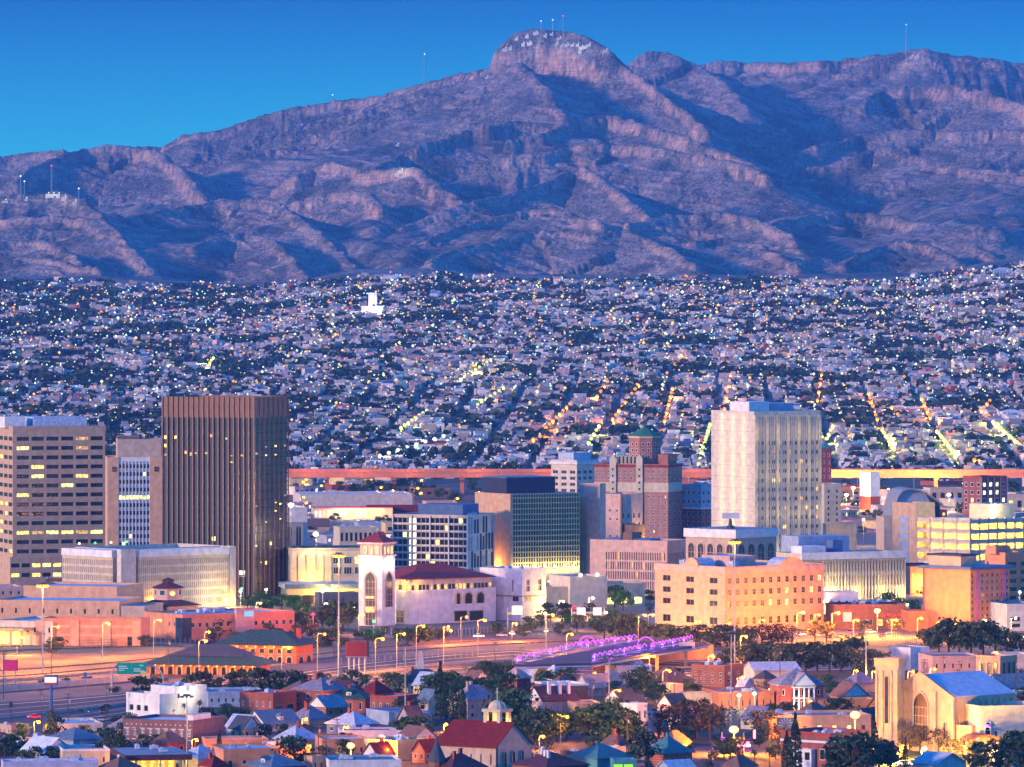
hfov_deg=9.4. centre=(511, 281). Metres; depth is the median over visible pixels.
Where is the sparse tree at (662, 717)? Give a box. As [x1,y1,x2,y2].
[648,710,678,738]
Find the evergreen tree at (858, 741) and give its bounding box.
[827,730,879,766]
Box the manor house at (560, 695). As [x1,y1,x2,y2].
[526,680,579,712]
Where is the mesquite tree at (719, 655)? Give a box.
[713,653,725,660]
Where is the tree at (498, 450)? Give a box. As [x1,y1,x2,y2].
[490,447,501,455]
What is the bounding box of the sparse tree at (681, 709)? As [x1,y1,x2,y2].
[652,703,696,734]
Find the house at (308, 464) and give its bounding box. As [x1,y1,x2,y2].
[304,462,314,466]
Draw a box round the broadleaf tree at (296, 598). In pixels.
[282,595,308,610]
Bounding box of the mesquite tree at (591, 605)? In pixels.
[581,602,596,617]
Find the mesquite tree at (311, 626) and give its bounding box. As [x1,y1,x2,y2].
[303,623,320,637]
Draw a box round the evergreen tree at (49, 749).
[41,745,59,757]
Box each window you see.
[17,437,28,440]
[17,446,28,449]
[17,456,28,459]
[17,465,28,468]
[17,474,28,477]
[17,484,28,487]
[17,493,28,496]
[17,503,28,506]
[17,512,28,515]
[17,521,28,524]
[17,531,28,534]
[17,540,28,543]
[32,437,43,440]
[32,446,43,449]
[32,455,43,459]
[32,465,43,468]
[32,474,43,477]
[32,484,43,487]
[32,493,43,496]
[32,502,43,505]
[32,512,43,515]
[32,521,43,524]
[32,530,43,534]
[46,437,58,440]
[46,446,58,449]
[46,455,58,458]
[46,465,58,468]
[46,474,58,477]
[46,483,58,486]
[46,493,58,496]
[46,502,58,505]
[46,512,58,515]
[46,521,58,524]
[46,530,58,533]
[61,437,72,440]
[61,446,72,449]
[61,455,72,458]
[61,465,72,468]
[61,474,72,477]
[61,483,72,486]
[61,493,72,496]
[61,502,72,505]
[61,511,72,514]
[61,521,72,524]
[61,530,72,533]
[76,436,87,439]
[76,446,87,449]
[76,455,87,458]
[76,464,87,467]
[76,474,87,477]
[76,483,87,486]
[76,493,87,496]
[76,502,87,505]
[76,511,87,514]
[76,521,87,524]
[76,530,87,533]
[91,436,102,439]
[91,446,102,449]
[91,455,102,458]
[91,464,102,467]
[91,474,102,477]
[91,483,102,486]
[91,492,102,495]
[91,502,102,505]
[91,511,102,514]
[91,520,102,523]
[91,530,102,533]
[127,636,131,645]
[150,665,155,673]
[150,761,154,766]
[154,466,158,471]
[158,665,164,673]
[159,590,164,595]
[167,665,173,673]
[168,760,173,766]
[169,590,174,595]
[176,665,182,673]
[185,665,191,673]
[203,666,208,674]
[211,666,217,674]
[220,666,226,674]
[229,666,235,672]
[259,648,264,652]
[268,648,273,653]
[276,656,283,662]
[285,656,292,662]
[287,526,292,545]
[287,704,293,709]
[296,526,301,544]
[298,655,303,662]
[303,595,313,603]
[306,654,311,661]
[333,557,340,563]
[333,567,340,573]
[344,557,351,563]
[344,567,351,573]
[363,546,366,553]
[364,570,376,624]
[365,596,374,598]
[365,606,374,611]
[369,546,372,553]
[375,546,378,553]
[385,570,392,606]
[396,609,403,622]
[453,610,467,621]
[455,592,461,603]
[464,591,472,603]
[469,610,483,620]
[476,591,484,602]
[503,752,506,766]
[512,751,515,762]
[513,596,518,600]
[520,750,523,760]
[526,579,529,591]
[538,579,541,590]
[607,597,613,603]
[634,597,641,603]
[663,575,670,580]
[663,586,670,591]
[663,597,670,603]
[663,614,670,621]
[686,576,693,581]
[686,587,693,593]
[686,599,693,604]
[686,615,693,622]
[687,542,694,558]
[697,542,704,557]
[706,543,713,553]
[710,577,717,583]
[710,589,717,594]
[710,600,717,606]
[710,617,717,624]
[716,543,723,553]
[726,544,733,553]
[737,543,745,554]
[747,543,754,554]
[757,542,764,559]
[767,542,774,559]
[785,615,788,622]
[805,752,809,759]
[819,749,824,759]
[878,619,882,625]
[884,676,888,722]
[912,573,914,592]
[912,690,928,741]
[917,573,919,591]
[943,721,946,738]
[980,661,984,671]
[984,721,990,734]
[986,662,990,674]
[993,662,996,673]
[1002,662,1005,673]
[1007,661,1010,672]
[1010,617,1019,620]
[1010,624,1019,626]
[1012,661,1014,672]
[1017,501,1021,506]
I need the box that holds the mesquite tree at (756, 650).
[743,643,773,661]
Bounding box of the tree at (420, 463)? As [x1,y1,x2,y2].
[409,460,426,466]
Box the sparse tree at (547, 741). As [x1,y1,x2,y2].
[535,738,553,752]
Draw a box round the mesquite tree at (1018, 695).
[1016,690,1023,698]
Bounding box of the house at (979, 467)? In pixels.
[969,464,983,468]
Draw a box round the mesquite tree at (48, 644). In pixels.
[43,641,58,651]
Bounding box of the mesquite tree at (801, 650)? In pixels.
[784,642,823,671]
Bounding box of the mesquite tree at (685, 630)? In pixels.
[678,625,698,640]
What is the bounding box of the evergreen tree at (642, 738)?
[625,729,660,766]
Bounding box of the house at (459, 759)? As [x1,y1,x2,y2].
[441,748,488,766]
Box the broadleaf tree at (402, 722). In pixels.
[392,716,416,729]
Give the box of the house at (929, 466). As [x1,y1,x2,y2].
[923,462,936,467]
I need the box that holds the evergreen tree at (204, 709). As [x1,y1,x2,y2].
[198,707,218,715]
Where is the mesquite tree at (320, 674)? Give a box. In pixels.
[317,672,331,679]
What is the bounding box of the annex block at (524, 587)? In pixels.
[480,566,545,620]
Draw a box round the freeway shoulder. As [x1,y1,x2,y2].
[0,641,1023,702]
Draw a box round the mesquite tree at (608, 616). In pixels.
[602,612,626,636]
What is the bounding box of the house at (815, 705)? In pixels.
[800,700,827,709]
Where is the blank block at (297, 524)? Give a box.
[287,505,307,545]
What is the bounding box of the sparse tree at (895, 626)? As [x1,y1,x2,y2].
[886,617,903,633]
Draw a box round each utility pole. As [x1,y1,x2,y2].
[0,650,6,699]
[48,649,54,674]
[64,693,69,720]
[106,683,107,716]
[133,727,140,743]
[164,639,171,681]
[314,722,322,751]
[589,679,595,705]
[627,712,628,740]
[670,666,677,692]
[707,741,715,763]
[754,684,761,705]
[940,654,946,672]
[1015,657,1016,688]
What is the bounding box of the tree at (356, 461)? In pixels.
[349,458,362,463]
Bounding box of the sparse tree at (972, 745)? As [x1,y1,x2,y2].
[966,740,981,754]
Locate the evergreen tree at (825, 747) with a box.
[822,735,869,765]
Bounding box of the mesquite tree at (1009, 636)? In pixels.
[992,630,1021,651]
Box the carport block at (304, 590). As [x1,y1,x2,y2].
[279,581,358,606]
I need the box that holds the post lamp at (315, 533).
[313,531,318,580]
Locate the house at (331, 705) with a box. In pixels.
[309,694,349,717]
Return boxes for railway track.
[0,637,545,670]
[0,639,597,676]
[0,645,187,650]
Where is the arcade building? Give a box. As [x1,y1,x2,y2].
[684,513,777,559]
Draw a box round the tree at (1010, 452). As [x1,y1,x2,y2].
[998,448,1014,456]
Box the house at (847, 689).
[828,681,869,696]
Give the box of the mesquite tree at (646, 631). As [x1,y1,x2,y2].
[631,621,653,640]
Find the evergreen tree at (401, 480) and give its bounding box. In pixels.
[396,478,408,485]
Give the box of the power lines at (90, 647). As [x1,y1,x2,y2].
[1,634,166,653]
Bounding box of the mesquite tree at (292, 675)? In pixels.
[283,669,304,686]
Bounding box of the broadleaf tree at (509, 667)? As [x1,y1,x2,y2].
[500,663,514,671]
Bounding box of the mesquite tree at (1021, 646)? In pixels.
[1007,632,1023,651]
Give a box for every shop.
[52,717,102,735]
[307,518,329,530]
[314,591,358,610]
[366,505,417,513]
[610,660,651,678]
[620,702,660,741]
[657,682,682,694]
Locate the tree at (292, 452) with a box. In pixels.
[287,449,297,460]
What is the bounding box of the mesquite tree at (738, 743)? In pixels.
[731,737,746,753]
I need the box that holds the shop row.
[311,506,392,518]
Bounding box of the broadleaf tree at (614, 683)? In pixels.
[604,680,620,692]
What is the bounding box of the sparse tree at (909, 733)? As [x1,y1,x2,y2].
[898,728,922,753]
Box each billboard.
[4,660,17,683]
[346,641,368,677]
[777,717,793,743]
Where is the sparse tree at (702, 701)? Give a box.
[676,697,720,738]
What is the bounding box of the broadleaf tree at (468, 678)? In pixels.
[462,675,473,686]
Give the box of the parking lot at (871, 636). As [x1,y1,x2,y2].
[789,628,904,640]
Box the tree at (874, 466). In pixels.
[871,463,882,468]
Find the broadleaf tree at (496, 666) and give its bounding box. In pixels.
[484,662,504,677]
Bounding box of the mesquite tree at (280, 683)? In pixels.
[266,670,290,689]
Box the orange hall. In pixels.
[36,616,149,645]
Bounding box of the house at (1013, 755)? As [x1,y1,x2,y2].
[992,748,1023,766]
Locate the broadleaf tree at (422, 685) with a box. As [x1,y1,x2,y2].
[414,674,448,693]
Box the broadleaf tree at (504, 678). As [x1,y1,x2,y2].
[487,671,519,691]
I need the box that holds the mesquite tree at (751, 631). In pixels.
[741,625,761,645]
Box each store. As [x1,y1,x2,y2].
[679,691,711,706]
[701,686,774,708]
[825,601,905,628]
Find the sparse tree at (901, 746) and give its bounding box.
[898,744,908,757]
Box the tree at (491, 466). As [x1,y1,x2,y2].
[485,464,501,468]
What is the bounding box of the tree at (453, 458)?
[444,455,455,461]
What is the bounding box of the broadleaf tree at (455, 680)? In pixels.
[444,674,466,686]
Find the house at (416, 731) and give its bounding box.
[398,725,437,737]
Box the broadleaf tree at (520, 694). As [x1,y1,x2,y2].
[506,688,538,722]
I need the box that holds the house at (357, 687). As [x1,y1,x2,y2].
[344,685,361,690]
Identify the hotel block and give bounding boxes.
[392,503,493,571]
[918,552,1015,627]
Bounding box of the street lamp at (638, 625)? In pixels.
[638,614,645,640]
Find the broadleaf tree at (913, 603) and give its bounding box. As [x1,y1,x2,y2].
[905,599,920,608]
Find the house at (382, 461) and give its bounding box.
[365,459,386,463]
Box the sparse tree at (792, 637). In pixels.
[782,625,801,642]
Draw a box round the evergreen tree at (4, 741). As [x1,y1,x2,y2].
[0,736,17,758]
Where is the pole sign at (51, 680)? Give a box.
[44,675,57,710]
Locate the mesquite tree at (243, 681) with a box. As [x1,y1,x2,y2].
[232,669,256,686]
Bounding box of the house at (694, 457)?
[690,455,705,464]
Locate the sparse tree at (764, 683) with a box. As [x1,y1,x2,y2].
[754,679,769,688]
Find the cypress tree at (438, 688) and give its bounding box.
[433,661,446,718]
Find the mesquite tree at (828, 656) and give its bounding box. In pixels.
[812,643,848,671]
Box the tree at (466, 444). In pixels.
[461,442,469,446]
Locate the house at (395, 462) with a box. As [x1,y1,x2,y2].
[385,460,397,463]
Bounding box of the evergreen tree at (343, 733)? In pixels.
[339,732,352,734]
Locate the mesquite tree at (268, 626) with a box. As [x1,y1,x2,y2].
[261,622,274,629]
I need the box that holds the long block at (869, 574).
[776,534,906,600]
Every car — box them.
[27,714,39,717]
[75,709,88,712]
[100,704,112,707]
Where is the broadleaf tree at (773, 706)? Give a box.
[765,703,784,710]
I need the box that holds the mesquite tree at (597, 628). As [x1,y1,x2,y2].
[592,615,616,637]
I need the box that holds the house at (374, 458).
[371,456,384,459]
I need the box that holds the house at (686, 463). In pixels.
[677,461,689,465]
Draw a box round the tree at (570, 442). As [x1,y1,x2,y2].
[566,440,574,445]
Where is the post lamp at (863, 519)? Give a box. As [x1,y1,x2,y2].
[862,518,864,545]
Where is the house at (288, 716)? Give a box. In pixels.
[250,708,302,731]
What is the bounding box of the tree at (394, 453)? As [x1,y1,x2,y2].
[385,451,398,455]
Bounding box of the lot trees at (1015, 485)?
[307,478,1020,538]
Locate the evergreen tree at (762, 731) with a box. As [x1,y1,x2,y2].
[749,726,772,744]
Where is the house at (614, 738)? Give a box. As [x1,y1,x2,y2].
[600,729,629,751]
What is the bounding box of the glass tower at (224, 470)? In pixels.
[162,395,288,599]
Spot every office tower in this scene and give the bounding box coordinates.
[0,416,104,585]
[105,435,161,545]
[475,475,579,582]
[711,401,820,551]
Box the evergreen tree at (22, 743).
[12,740,27,754]
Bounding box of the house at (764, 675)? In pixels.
[752,670,776,687]
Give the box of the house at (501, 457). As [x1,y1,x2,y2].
[491,455,512,459]
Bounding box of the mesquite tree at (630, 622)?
[623,618,641,639]
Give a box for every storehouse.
[287,478,312,485]
[287,478,316,483]
[287,485,318,494]
[287,501,311,509]
[307,531,328,539]
[316,534,333,543]
[317,478,324,482]
[329,478,373,484]
[329,484,350,490]
[344,479,362,485]
[354,521,380,530]
[373,485,409,492]
[375,478,424,483]
[381,522,391,532]
[412,488,450,496]
[422,500,457,503]
[682,478,709,483]
[841,483,859,487]
[841,487,859,494]
[841,494,859,500]
[841,505,852,508]
[841,509,848,518]
[846,507,858,516]
[862,520,875,528]
[871,504,883,511]
[881,489,928,495]
[920,479,962,485]
[923,487,962,499]
[939,497,962,506]
[940,509,946,516]
[1007,491,1023,493]
[1007,494,1023,511]
[1014,512,1023,517]
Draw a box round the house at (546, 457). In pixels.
[536,455,555,460]
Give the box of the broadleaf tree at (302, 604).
[293,600,312,611]
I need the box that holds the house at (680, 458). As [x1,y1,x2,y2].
[677,457,690,460]
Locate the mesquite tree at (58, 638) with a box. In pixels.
[45,636,68,651]
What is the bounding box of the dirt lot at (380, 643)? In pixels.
[333,633,664,656]
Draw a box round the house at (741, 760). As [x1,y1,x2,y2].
[720,750,758,766]
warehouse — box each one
[207,687,259,706]
[293,491,412,505]
[918,652,976,672]
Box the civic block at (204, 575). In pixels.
[61,541,235,606]
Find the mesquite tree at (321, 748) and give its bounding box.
[315,745,332,754]
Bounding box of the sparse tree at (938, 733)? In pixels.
[926,728,948,751]
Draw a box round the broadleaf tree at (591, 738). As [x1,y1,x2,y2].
[582,735,603,747]
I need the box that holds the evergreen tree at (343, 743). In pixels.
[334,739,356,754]
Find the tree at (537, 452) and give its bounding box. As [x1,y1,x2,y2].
[520,444,541,454]
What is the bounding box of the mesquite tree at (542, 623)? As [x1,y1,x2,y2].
[533,614,548,627]
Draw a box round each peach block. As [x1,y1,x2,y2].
[0,595,162,618]
[0,616,73,645]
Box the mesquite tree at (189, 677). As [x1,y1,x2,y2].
[181,673,198,683]
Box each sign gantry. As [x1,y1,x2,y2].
[507,606,521,632]
[571,607,604,628]
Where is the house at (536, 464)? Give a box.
[532,461,550,468]
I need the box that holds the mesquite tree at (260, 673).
[248,667,275,688]
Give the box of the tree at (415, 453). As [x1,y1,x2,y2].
[404,447,421,458]
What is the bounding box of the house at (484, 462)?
[474,460,489,464]
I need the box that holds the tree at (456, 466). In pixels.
[446,464,464,468]
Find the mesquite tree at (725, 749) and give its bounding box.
[719,738,736,758]
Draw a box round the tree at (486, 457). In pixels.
[482,454,491,460]
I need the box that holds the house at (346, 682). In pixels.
[333,679,357,685]
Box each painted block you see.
[366,707,430,724]
[395,711,431,725]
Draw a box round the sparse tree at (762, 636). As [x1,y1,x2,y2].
[753,623,773,640]
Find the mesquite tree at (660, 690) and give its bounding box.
[646,686,670,699]
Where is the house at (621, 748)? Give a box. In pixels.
[608,745,625,751]
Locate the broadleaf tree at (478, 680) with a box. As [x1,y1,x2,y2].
[473,677,486,684]
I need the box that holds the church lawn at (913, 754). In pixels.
[892,750,987,764]
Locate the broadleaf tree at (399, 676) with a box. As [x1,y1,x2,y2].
[388,672,409,692]
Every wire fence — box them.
[1,671,130,685]
[95,638,203,645]
[341,651,477,663]
[381,625,494,637]
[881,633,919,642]
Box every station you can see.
[110,744,191,766]
[211,628,319,663]
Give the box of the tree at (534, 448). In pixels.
[523,444,538,456]
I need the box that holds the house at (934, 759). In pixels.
[911,751,967,766]
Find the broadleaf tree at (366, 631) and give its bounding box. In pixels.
[359,629,378,640]
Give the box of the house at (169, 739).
[148,731,188,750]
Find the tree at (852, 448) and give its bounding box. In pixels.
[848,446,862,450]
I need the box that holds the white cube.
[889,645,929,670]
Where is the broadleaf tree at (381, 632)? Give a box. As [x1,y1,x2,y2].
[374,630,386,639]
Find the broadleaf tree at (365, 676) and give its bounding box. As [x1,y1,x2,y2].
[358,674,372,682]
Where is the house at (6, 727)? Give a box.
[0,722,29,734]
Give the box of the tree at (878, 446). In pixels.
[867,443,885,449]
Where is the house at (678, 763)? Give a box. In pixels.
[656,759,696,766]
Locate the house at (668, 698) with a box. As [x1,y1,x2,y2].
[656,693,689,710]
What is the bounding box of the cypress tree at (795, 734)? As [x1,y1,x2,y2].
[787,712,802,766]
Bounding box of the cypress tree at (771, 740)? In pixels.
[769,733,773,747]
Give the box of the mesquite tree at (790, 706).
[779,701,796,710]
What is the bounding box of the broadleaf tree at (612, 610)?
[605,609,618,620]
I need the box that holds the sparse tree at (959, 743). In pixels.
[952,736,970,758]
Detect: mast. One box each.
[36,582,48,672]
[51,165,52,193]
[78,188,79,207]
[180,694,193,766]
[332,552,344,679]
[399,643,410,705]
[603,655,614,697]
[725,631,736,720]
[728,539,740,662]
[861,621,871,674]
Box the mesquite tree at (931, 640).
[923,624,956,651]
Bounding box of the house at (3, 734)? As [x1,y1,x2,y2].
[0,732,16,756]
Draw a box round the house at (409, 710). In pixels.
[396,701,423,725]
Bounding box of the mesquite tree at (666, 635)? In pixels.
[659,623,676,641]
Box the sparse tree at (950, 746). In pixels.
[940,739,960,752]
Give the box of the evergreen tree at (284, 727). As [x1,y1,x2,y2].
[273,723,288,734]
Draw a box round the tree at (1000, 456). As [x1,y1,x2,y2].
[995,453,1005,457]
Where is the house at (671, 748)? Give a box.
[645,733,694,766]
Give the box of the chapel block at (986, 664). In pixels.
[976,654,1016,675]
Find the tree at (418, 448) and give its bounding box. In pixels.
[412,445,421,450]
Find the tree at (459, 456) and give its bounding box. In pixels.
[454,452,464,459]
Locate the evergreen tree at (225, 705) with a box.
[216,702,233,717]
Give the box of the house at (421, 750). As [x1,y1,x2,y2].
[410,735,435,762]
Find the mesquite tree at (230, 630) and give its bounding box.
[216,619,231,633]
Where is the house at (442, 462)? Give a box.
[427,459,448,465]
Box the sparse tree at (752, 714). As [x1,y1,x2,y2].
[739,709,769,725]
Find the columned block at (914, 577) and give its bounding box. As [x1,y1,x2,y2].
[906,563,928,594]
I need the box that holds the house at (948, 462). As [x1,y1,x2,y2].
[941,459,953,464]
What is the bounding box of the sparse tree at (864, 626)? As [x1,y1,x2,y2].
[855,619,871,633]
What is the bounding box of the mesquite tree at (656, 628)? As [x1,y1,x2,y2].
[647,623,664,640]
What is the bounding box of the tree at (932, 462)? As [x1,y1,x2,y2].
[924,459,936,464]
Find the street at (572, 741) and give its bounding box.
[531,734,605,755]
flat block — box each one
[1,756,97,766]
[58,744,109,765]
[201,735,268,747]
[210,743,280,766]
[245,740,310,758]
[304,754,324,766]
[315,735,365,754]
[325,753,400,766]
[338,725,401,737]
[364,734,426,760]
[753,709,870,737]
[806,697,872,709]
[824,590,857,601]
[824,598,895,613]
[901,609,927,630]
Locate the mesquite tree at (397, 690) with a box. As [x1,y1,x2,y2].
[393,687,406,692]
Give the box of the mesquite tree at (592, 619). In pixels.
[588,616,598,627]
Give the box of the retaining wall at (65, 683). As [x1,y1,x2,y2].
[0,673,149,691]
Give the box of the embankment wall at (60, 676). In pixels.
[0,671,116,681]
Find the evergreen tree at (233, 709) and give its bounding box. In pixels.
[223,707,246,719]
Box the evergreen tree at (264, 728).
[254,723,273,737]
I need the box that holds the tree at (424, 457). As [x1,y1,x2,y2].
[415,455,427,460]
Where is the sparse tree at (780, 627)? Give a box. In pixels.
[770,622,792,641]
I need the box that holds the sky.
[0,0,1023,156]
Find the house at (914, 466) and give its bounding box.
[903,465,922,468]
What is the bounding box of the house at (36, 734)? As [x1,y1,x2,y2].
[19,732,49,740]
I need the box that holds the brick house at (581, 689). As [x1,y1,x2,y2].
[535,680,588,699]
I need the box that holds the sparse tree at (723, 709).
[703,704,738,732]
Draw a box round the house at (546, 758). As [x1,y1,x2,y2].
[510,747,590,766]
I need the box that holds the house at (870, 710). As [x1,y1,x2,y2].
[858,707,874,728]
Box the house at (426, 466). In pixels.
[422,465,436,468]
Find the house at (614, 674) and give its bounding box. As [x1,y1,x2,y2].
[605,669,628,687]
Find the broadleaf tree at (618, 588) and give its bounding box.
[607,585,629,606]
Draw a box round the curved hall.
[883,487,942,516]
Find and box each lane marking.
[0,651,737,704]
[0,654,873,709]
[7,658,669,713]
[72,665,827,715]
[96,667,828,716]
[99,669,1023,720]
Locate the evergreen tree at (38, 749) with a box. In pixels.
[27,745,43,757]
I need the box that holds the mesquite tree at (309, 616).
[297,612,317,629]
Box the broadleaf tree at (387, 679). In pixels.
[378,672,394,685]
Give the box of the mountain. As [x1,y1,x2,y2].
[0,28,1023,282]
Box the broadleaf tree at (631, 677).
[619,668,646,692]
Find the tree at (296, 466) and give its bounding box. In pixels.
[290,464,299,468]
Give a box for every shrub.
[107,686,122,692]
[311,637,323,647]
[318,634,335,646]
[334,637,348,646]
[351,630,363,637]
[363,631,378,641]
[393,628,420,642]
[402,626,429,642]
[417,624,435,641]
[433,627,448,639]
[488,622,505,632]
[703,759,715,766]
[707,750,721,759]
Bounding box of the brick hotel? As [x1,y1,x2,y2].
[593,424,682,538]
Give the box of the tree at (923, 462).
[911,460,929,466]
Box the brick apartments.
[780,727,869,766]
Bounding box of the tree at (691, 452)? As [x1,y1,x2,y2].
[682,450,701,457]
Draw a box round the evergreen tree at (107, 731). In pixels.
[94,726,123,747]
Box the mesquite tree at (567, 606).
[557,602,573,620]
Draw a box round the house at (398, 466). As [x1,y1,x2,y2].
[387,463,401,468]
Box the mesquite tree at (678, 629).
[669,625,683,641]
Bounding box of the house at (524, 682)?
[505,667,532,690]
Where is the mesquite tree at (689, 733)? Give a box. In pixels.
[674,725,698,739]
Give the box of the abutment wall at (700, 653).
[591,645,712,669]
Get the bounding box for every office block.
[0,584,22,598]
[46,576,61,581]
[286,545,359,582]
[333,524,376,544]
[549,452,600,492]
[590,531,685,595]
[606,492,644,537]
[682,482,710,538]
[821,483,840,522]
[963,475,1006,515]
[985,545,1023,600]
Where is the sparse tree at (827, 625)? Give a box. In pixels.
[817,620,836,641]
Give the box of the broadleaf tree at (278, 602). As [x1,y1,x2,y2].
[271,593,292,609]
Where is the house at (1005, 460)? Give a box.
[998,459,1014,464]
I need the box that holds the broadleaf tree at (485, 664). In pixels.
[472,660,496,675]
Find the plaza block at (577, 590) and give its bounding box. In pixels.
[546,573,644,608]
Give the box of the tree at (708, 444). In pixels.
[699,442,710,449]
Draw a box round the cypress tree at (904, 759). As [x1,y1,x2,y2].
[902,740,908,766]
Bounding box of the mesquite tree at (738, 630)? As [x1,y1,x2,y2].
[730,627,747,645]
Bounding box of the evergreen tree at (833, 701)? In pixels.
[823,698,841,709]
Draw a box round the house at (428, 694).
[416,688,444,714]
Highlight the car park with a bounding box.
[689,707,744,714]
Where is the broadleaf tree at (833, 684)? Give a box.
[825,681,840,692]
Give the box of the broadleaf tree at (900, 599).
[893,597,908,604]
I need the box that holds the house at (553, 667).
[543,665,558,680]
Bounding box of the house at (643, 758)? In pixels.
[641,736,660,759]
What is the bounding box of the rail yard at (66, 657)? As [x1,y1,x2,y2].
[0,642,332,684]
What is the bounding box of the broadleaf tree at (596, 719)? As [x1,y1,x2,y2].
[588,711,628,739]
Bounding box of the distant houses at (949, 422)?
[0,261,1023,468]
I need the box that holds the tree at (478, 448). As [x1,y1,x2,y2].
[467,442,483,454]
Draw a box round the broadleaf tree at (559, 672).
[549,668,568,679]
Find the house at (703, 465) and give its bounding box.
[689,463,708,468]
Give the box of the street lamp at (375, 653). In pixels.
[375,638,383,673]
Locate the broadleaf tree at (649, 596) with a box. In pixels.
[645,589,654,602]
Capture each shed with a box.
[610,757,636,766]
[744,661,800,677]
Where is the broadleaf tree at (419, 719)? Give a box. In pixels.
[403,715,436,731]
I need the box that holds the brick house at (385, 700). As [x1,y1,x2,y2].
[370,693,418,707]
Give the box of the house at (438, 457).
[435,455,448,460]
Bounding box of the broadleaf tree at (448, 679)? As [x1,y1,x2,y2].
[422,670,465,693]
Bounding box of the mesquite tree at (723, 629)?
[715,624,739,646]
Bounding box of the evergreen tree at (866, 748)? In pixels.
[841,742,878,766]
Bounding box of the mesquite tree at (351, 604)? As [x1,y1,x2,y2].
[346,600,358,615]
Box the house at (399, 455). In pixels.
[390,453,403,459]
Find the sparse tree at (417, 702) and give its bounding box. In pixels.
[411,697,427,708]
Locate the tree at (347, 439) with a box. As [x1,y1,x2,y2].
[340,436,353,441]
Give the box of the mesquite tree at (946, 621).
[929,616,967,651]
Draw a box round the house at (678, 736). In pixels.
[661,730,691,746]
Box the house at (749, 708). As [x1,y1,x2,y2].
[738,705,771,728]
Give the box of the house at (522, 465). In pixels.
[503,461,524,468]
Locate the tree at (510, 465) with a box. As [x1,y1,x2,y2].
[506,463,516,468]
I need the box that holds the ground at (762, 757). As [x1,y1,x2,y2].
[0,257,1023,766]
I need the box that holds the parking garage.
[892,501,1023,563]
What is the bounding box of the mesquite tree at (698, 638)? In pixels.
[687,624,709,642]
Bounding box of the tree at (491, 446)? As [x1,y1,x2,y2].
[487,444,497,450]
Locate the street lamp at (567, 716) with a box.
[560,715,568,743]
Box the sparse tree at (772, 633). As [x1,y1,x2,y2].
[761,624,780,641]
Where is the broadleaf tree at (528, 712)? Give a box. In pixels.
[511,706,553,743]
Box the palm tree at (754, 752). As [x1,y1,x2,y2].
[749,749,757,761]
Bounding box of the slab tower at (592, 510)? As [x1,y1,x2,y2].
[579,483,605,573]
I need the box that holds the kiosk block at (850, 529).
[821,523,856,549]
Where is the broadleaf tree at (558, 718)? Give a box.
[528,709,563,743]
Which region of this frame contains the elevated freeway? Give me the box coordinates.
[287,469,1023,494]
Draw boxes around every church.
[350,293,382,313]
[438,688,533,766]
[903,670,1015,754]
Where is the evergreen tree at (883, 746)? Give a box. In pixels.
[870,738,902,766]
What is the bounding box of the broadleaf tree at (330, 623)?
[324,616,337,629]
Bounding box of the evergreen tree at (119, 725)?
[114,722,122,734]
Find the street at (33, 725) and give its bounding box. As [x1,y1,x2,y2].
[0,715,80,734]
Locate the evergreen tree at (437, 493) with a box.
[434,488,446,497]
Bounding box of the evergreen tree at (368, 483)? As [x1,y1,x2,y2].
[362,479,374,487]
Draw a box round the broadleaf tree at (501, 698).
[481,692,519,717]
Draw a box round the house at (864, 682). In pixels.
[843,672,874,691]
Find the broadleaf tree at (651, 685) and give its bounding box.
[644,681,667,698]
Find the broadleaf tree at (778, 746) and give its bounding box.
[764,744,780,758]
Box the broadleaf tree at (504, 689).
[496,687,528,704]
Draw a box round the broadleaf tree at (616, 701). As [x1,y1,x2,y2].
[595,696,628,722]
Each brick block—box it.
[123,712,224,749]
[691,660,743,686]
[821,441,831,482]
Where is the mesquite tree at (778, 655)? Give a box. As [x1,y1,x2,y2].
[765,641,802,663]
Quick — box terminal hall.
[395,563,496,624]
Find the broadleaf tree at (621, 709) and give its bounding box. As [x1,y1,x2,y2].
[609,706,640,735]
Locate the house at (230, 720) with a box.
[225,714,261,733]
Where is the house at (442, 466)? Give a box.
[439,465,453,468]
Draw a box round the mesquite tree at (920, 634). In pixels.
[914,628,936,648]
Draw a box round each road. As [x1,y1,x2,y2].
[0,650,1023,721]
[1,637,225,644]
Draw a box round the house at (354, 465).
[344,463,361,468]
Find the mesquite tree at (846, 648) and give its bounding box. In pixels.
[826,640,856,671]
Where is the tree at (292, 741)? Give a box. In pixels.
[270,734,315,761]
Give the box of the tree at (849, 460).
[841,458,859,465]
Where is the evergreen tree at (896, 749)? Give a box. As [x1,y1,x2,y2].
[878,741,899,766]
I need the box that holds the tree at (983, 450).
[979,448,995,455]
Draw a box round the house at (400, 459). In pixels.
[388,456,402,466]
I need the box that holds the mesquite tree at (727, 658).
[720,648,738,662]
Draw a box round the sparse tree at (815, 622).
[803,619,826,641]
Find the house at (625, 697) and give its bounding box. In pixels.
[603,688,639,703]
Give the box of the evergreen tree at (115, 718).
[109,715,121,721]
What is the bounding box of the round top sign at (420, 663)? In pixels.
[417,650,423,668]
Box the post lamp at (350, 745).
[347,742,354,754]
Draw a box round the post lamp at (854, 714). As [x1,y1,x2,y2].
[850,710,859,718]
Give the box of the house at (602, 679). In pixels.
[576,673,610,695]
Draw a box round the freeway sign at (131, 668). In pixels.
[111,663,163,692]
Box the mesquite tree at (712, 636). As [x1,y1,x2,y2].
[702,624,725,646]
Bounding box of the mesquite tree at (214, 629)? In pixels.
[206,626,225,641]

